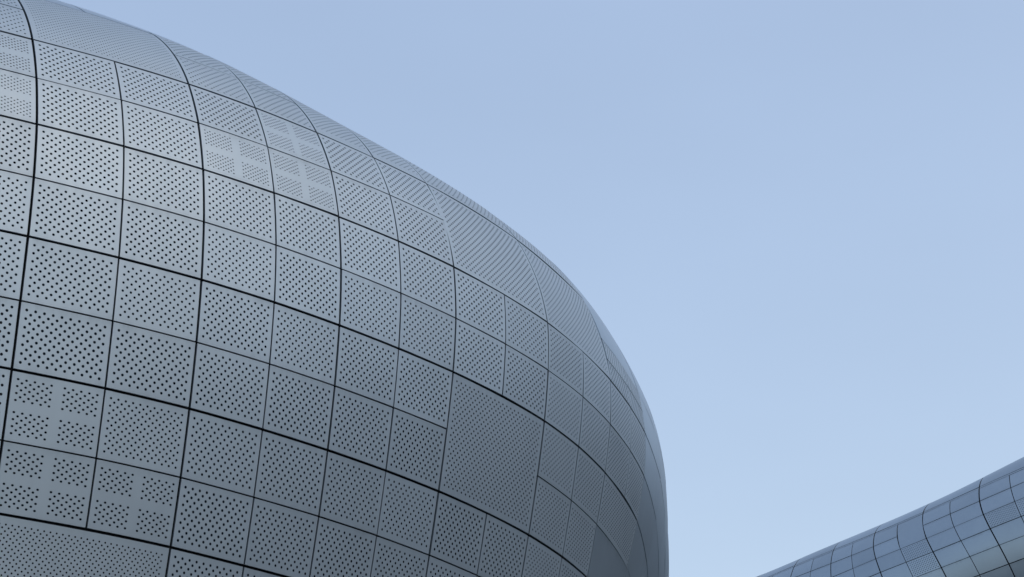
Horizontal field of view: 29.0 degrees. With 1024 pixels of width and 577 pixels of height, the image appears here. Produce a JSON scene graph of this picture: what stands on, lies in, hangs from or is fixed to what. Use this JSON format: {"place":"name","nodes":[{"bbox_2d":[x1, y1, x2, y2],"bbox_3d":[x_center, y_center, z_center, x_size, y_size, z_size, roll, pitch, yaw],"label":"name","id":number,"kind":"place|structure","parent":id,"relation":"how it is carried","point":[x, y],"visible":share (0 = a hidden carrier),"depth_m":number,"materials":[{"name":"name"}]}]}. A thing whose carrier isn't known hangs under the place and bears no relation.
{"place":"outdoors","nodes":[
{"label":"outdoors","id":0,"kind":"place"},
{"bbox_2d":[59,0,1023,576],"label":"sky","id":1,"kind":"structure","parent":0,"point":[797,226],"materials":[{"name":"blue"}]},
{"label":"ground","id":2,"kind":"structure","parent":0,"visible":0},
{"bbox_2d":[0,0,668,576],"bbox_3d":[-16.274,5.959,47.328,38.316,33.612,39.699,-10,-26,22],"label":"curved building","id":3,"kind":"structure","parent":2,"relation":"on","point":[250,326],"depth_m":34.23,"materials":[{"name":"metal"}]},
{"bbox_2d":[757,457,1023,576],"bbox_3d":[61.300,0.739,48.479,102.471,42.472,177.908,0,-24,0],"label":"panelled building","id":4,"kind":"structure","parent":2,"relation":"on","point":[975,529],"depth_m":100.51,"materials":[{"name":"grey metal"}]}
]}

